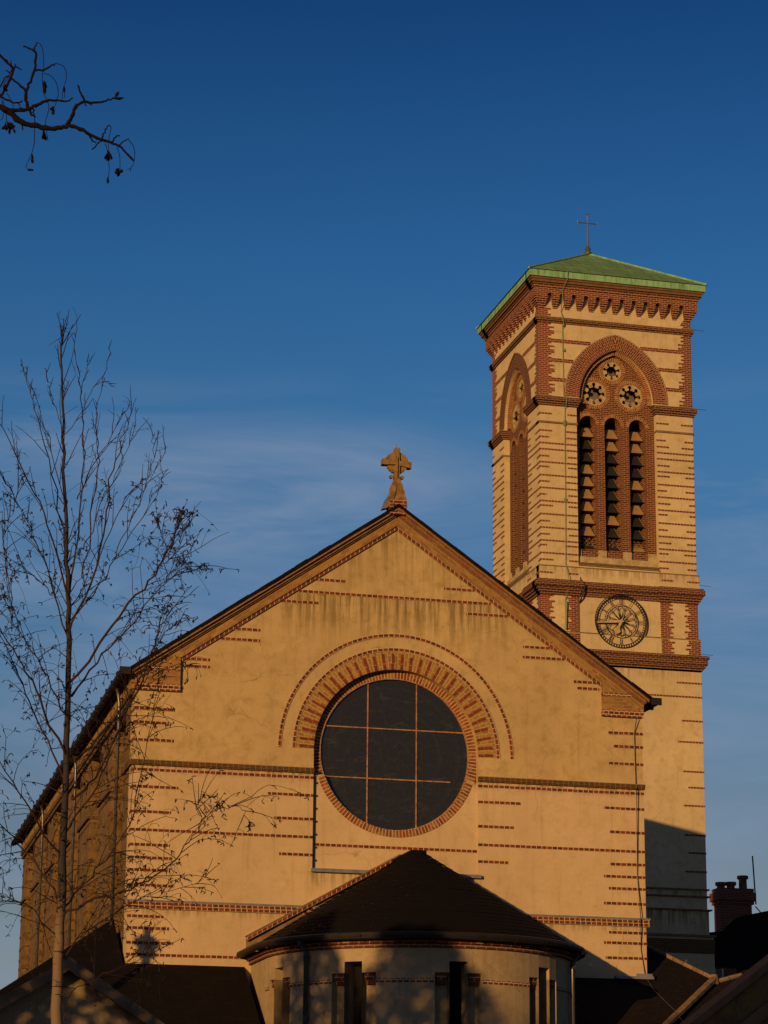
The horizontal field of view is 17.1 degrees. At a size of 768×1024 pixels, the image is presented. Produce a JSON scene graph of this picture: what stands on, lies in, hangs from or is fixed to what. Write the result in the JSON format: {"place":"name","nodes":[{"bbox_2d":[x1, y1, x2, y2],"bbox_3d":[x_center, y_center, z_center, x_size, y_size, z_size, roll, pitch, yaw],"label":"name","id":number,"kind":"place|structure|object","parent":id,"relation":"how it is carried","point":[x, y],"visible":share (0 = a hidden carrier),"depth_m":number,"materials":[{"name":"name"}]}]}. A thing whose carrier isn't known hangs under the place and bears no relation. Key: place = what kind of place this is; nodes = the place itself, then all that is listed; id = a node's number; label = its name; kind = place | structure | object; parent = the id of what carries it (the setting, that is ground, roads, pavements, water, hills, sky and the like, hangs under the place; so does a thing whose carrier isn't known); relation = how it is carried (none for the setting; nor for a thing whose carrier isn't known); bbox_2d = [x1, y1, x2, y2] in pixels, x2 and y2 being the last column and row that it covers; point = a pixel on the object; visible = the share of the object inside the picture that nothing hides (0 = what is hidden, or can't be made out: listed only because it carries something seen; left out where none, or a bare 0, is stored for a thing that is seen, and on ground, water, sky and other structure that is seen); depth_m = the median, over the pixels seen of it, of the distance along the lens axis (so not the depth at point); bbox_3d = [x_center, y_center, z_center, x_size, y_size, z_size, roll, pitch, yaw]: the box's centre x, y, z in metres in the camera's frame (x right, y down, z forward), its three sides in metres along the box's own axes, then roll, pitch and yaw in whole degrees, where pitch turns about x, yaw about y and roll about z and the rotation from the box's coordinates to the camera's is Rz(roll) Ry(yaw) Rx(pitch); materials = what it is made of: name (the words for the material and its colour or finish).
{"place":"outdoors","nodes":[
{"label":"outdoors","id":0,"kind":"place"},
{"bbox_2d":[0,958,164,1023],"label":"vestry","id":1,"kind":"structure","parent":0,"point":[113,1005],"depth_m":40.79,"materials":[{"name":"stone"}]},
{"bbox_2d":[0,0,767,989],"label":"sky","id":2,"kind":"structure","parent":0,"point":[321,207],"materials":[{"name":"blue"}]},
{"bbox_2d":[476,214,716,974],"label":"bell tower","id":3,"kind":"structure","parent":0,"point":[590,443],"depth_m":94.63,"materials":[{"name":"beige brick"}]},
{"bbox_2d":[680,954,767,1023],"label":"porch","id":4,"kind":"object","parent":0,"point":[742,998],"visible":1,"depth_m":42.61,"materials":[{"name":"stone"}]},
{"label":"ground","id":5,"kind":"structure","parent":0,"visible":0},
{"bbox_2d":[0,42,134,183],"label":"overhanging tree","id":6,"kind":"object","parent":5,"relation":"on","point":[10,126],"visible":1,"depth_m":7.84,"materials":[{"name":"brown plant"}]},
{"bbox_2d":[0,308,308,1023],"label":"birch tree","id":7,"kind":"object","parent":5,"relation":"on","point":[57,986],"visible":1,"depth_m":24.18,"materials":[{"name":"brown plant"}]},
{"bbox_2d":[0,444,718,1023],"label":"church","id":8,"kind":"structure","parent":5,"relation":"on","point":[440,732],"depth_m":55.68,"materials":[{"name":"brick"}]},
{"bbox_2d":[320,679,468,829],"bbox_3d":[0.214,5.346,56.100,3.420,3.420,0.190,4,-16,-14],"label":"round window","id":9,"kind":"structure","parent":8,"relation":"in","point":[394,753],"depth_m":56.07,"materials":[{"name":"grey glass"}]},
{"bbox_2d":[679,973,741,1023],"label":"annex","id":10,"kind":"object","parent":5,"relation":"on","point":[715,990],"visible":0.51,"depth_m":56.03,"materials":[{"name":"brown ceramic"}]},
{"bbox_2d":[715,968,736,977],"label":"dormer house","id":11,"kind":"structure","parent":5,"relation":"on","point":[722,972],"depth_m":105.66,"materials":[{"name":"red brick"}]},
{"bbox_2d":[715,970,721,977],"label":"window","id":12,"kind":"structure","parent":11,"relation":"in","point":[719,972],"depth_m":105.55,"materials":[{"name":"black glass"}]},
{"bbox_2d":[709,856,767,973],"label":"terrace house","id":13,"kind":"structure","parent":5,"relation":"on","point":[741,939],"depth_m":110.11,"materials":[{"name":"red brick"}]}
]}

